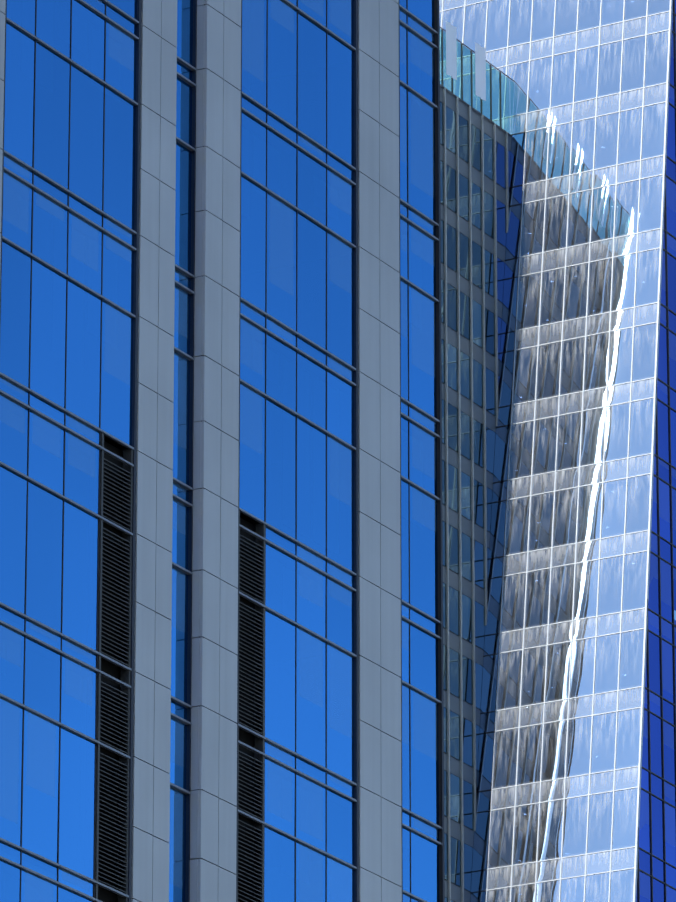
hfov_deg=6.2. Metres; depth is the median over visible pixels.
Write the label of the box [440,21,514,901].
neighbour block
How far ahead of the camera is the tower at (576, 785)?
335.86 m
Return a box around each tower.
[0,0,444,901]
[439,0,675,901]
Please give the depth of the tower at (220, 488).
89.94 m

